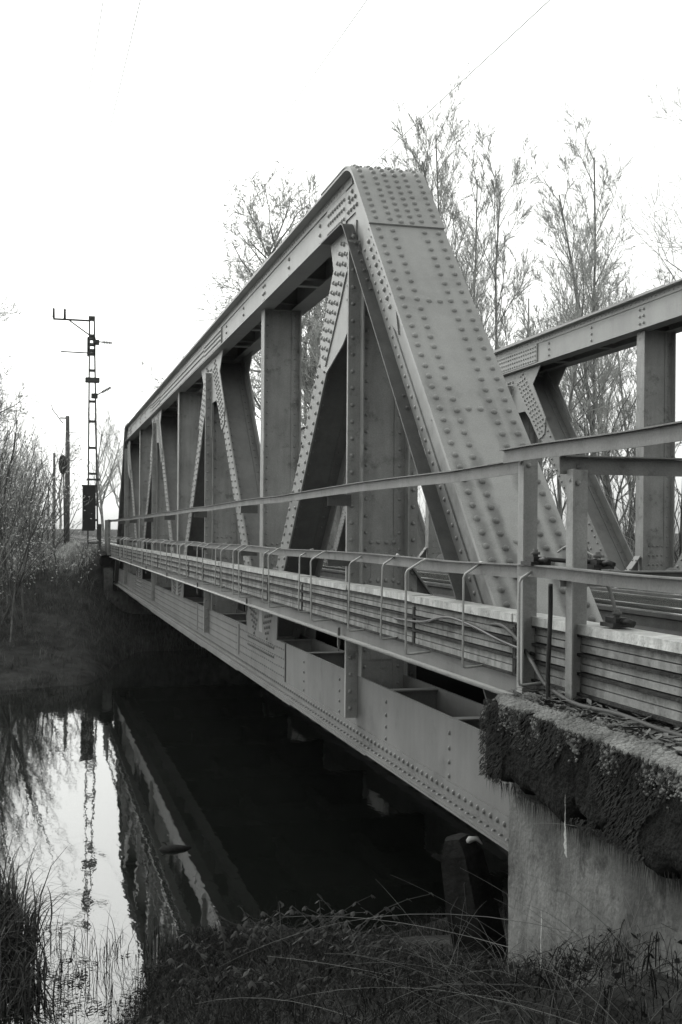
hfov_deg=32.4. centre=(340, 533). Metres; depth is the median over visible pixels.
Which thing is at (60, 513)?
distant tree
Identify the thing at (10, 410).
bare tree
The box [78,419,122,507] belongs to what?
distant tree
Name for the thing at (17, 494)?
scrub bush
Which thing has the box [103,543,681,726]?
cable trough
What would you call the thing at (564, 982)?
dry stalks
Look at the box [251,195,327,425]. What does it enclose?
bare tree
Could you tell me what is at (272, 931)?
bramble plant
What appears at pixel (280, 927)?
bramble plant
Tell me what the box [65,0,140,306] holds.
overhead wire
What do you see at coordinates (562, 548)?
wire
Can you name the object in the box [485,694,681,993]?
concrete abutment
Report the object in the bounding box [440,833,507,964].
timber pile
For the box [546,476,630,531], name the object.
thicket shrub
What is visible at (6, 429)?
scrub bush
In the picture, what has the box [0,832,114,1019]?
reeds
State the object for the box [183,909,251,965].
bramble plant
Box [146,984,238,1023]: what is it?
bramble plant
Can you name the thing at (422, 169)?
bare tree
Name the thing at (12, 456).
scrub bush
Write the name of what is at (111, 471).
distant tree
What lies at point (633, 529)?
thicket shrub
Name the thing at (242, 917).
grass tussock
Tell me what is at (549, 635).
hose
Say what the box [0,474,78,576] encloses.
scrub bush
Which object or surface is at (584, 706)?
cable
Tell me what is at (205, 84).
sky
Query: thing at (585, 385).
bare tree
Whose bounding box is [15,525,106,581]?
scrub bush
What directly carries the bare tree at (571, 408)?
on the ground at (74, 670)
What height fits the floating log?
0.109 m
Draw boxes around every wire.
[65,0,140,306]
[112,0,549,386]
[116,0,366,338]
[557,546,600,559]
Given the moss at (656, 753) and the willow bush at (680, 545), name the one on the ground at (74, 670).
the willow bush at (680, 545)
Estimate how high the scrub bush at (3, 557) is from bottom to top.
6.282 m
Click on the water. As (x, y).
(251, 793)
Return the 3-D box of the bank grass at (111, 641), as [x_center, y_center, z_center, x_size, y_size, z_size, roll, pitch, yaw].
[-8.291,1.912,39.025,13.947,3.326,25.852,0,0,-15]
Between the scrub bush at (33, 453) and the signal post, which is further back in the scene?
the signal post
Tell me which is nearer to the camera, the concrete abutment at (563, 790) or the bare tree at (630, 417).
the concrete abutment at (563, 790)
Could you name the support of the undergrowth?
on the ground at (74, 670)
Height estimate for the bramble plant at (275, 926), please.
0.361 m
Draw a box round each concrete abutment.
[97,553,154,614]
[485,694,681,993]
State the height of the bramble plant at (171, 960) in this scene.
0.319 m
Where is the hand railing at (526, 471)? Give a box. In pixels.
[105,459,541,693]
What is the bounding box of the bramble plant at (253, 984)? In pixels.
[226,965,335,1010]
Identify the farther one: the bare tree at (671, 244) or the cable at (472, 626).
the bare tree at (671, 244)
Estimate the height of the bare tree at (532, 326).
11.356 m
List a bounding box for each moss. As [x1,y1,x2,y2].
[477,699,681,903]
[480,693,681,808]
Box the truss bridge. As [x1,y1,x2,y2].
[113,164,681,850]
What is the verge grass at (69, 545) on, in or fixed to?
on the ground at (74, 670)
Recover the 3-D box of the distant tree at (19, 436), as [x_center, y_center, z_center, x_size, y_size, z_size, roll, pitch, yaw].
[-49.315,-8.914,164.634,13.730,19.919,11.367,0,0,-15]
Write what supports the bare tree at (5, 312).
on the ground at (74, 670)
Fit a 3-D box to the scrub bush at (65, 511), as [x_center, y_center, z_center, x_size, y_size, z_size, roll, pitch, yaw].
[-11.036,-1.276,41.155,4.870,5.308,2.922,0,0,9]
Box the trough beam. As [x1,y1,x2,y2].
[111,554,544,694]
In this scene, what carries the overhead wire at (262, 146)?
attached to the catenary mast
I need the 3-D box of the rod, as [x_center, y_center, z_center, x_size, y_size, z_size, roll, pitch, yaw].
[1.179,0.258,5.197,0.016,0.211,0.222,0,0,-8]
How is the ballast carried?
on the ground at (74, 670)
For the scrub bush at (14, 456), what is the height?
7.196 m
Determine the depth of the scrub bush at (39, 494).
50.16 m
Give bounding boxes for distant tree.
[0,410,38,478]
[1,416,58,510]
[21,432,89,534]
[60,393,130,536]
[70,407,130,535]
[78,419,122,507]
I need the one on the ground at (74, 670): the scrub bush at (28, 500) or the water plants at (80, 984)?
the scrub bush at (28, 500)
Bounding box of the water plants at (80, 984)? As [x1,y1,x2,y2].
[0,899,189,1023]
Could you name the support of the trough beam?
attached to the truss bridge
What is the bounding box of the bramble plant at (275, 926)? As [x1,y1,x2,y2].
[243,911,354,943]
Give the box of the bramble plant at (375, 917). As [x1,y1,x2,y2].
[317,892,433,949]
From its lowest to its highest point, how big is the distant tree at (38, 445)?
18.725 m
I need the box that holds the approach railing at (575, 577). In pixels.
[499,421,681,699]
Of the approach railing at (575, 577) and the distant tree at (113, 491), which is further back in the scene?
the distant tree at (113, 491)
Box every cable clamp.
[521,549,550,565]
[587,552,615,568]
[600,609,635,627]
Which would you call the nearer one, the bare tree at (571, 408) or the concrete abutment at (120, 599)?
the bare tree at (571, 408)
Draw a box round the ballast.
[70,538,116,559]
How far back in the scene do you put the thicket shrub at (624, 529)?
33.62 m
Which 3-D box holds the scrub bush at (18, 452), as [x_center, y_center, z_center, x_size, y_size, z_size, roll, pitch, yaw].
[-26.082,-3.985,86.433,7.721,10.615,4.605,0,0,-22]
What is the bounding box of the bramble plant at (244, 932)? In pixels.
[235,903,298,939]
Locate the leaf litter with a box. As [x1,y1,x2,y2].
[510,686,681,750]
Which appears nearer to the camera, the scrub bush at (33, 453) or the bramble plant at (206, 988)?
the bramble plant at (206, 988)
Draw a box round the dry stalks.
[196,823,681,1023]
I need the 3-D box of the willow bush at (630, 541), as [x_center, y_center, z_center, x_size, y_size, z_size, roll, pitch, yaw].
[6.074,0.775,23.117,4.098,5.551,6.718,0,0,-15]
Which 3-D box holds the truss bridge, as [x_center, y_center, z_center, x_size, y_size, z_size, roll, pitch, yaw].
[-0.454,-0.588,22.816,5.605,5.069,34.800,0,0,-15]
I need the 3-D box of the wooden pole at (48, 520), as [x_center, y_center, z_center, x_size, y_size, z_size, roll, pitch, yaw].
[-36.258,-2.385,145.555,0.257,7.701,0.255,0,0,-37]
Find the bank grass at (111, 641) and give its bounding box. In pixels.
[0,543,203,689]
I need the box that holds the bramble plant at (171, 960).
[166,933,244,1001]
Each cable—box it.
[394,616,534,655]
[483,622,681,737]
[547,557,594,563]
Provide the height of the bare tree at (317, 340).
10.724 m
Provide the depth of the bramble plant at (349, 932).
5.74 m
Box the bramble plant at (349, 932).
[297,920,403,981]
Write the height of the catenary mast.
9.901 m
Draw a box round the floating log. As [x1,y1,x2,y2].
[159,842,191,851]
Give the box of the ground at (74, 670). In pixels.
[0,528,681,1023]
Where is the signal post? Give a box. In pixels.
[58,455,66,543]
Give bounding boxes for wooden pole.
[47,485,48,540]
[51,405,76,542]
[52,453,55,539]
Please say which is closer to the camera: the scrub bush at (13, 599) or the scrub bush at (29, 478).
the scrub bush at (13, 599)
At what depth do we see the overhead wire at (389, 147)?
15.69 m
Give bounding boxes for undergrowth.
[87,897,681,1023]
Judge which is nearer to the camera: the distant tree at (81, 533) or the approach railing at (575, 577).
the approach railing at (575, 577)
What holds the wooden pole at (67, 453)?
on the ground at (74, 670)
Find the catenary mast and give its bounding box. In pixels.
[52,308,112,549]
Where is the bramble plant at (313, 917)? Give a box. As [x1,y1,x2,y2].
[285,906,400,954]
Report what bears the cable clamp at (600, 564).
attached to the approach railing at (575, 577)
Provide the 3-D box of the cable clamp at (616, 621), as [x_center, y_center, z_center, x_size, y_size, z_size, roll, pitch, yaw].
[1.203,0.365,5.047,0.100,0.075,0.195,0,0,-15]
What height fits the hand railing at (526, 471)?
1.170 m
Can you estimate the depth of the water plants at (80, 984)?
9.25 m
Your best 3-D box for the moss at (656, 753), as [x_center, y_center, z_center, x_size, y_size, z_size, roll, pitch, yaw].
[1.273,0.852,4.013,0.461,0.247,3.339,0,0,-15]
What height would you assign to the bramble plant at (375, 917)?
0.485 m
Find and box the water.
[0,649,507,1023]
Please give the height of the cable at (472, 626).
0.114 m
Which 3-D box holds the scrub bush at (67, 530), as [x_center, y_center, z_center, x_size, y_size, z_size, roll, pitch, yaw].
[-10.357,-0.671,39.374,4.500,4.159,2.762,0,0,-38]
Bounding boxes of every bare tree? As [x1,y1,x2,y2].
[0,294,49,473]
[0,361,44,475]
[132,153,328,423]
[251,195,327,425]
[301,300,345,510]
[375,59,567,349]
[472,265,582,481]
[522,188,676,522]
[524,98,647,558]
[524,264,681,548]
[541,222,636,520]
[591,69,681,304]
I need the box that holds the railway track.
[71,535,681,635]
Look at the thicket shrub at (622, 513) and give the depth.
32.11 m
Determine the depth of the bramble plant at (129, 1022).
7.20 m
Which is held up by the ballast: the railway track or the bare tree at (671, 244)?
the railway track
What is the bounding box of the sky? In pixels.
[0,0,681,532]
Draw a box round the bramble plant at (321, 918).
[289,894,374,936]
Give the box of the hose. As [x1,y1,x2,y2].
[545,583,552,698]
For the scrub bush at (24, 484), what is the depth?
53.20 m
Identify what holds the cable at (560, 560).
attached to the cable clamp at (600, 564)
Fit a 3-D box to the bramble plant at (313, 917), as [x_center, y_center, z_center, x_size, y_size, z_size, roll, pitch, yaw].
[0.012,2.259,6.550,0.653,0.352,0.484,0,0,3]
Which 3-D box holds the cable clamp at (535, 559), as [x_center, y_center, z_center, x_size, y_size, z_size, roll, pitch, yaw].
[0.924,0.112,5.491,0.100,0.075,0.195,0,0,-15]
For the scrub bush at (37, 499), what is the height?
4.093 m
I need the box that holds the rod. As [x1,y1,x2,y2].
[598,569,616,610]
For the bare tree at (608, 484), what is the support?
on the ground at (74, 670)
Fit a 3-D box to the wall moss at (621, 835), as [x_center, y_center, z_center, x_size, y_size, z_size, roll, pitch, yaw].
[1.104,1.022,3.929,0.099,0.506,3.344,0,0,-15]
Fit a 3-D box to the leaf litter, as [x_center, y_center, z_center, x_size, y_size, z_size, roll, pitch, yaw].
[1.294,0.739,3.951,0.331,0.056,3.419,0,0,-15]
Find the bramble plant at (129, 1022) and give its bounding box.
[128,987,184,1023]
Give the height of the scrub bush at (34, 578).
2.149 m
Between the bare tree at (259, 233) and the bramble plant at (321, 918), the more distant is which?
the bare tree at (259, 233)
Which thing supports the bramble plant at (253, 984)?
on the ground at (74, 670)
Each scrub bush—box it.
[0,371,30,485]
[0,374,41,532]
[0,389,51,510]
[0,406,62,570]
[0,409,40,509]
[0,413,89,627]
[0,436,53,551]
[0,437,49,551]
[0,442,50,543]
[0,459,102,570]
[0,461,88,561]
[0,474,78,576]
[0,496,44,642]
[0,533,91,604]
[1,470,54,558]
[2,404,63,501]
[2,430,52,556]
[8,440,82,558]
[14,464,51,546]
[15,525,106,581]
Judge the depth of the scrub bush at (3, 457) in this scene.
37.51 m
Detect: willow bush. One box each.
[560,449,678,564]
[587,442,681,565]
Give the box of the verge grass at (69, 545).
[6,539,107,599]
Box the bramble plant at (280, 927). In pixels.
[212,901,343,975]
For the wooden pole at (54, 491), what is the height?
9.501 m
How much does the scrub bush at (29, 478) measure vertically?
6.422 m
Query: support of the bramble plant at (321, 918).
on the ground at (74, 670)
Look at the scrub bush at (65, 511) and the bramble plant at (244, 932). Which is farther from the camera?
the scrub bush at (65, 511)
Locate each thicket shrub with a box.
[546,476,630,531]
[589,515,634,558]
[597,475,678,554]
[615,491,680,563]
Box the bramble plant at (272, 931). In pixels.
[242,910,335,951]

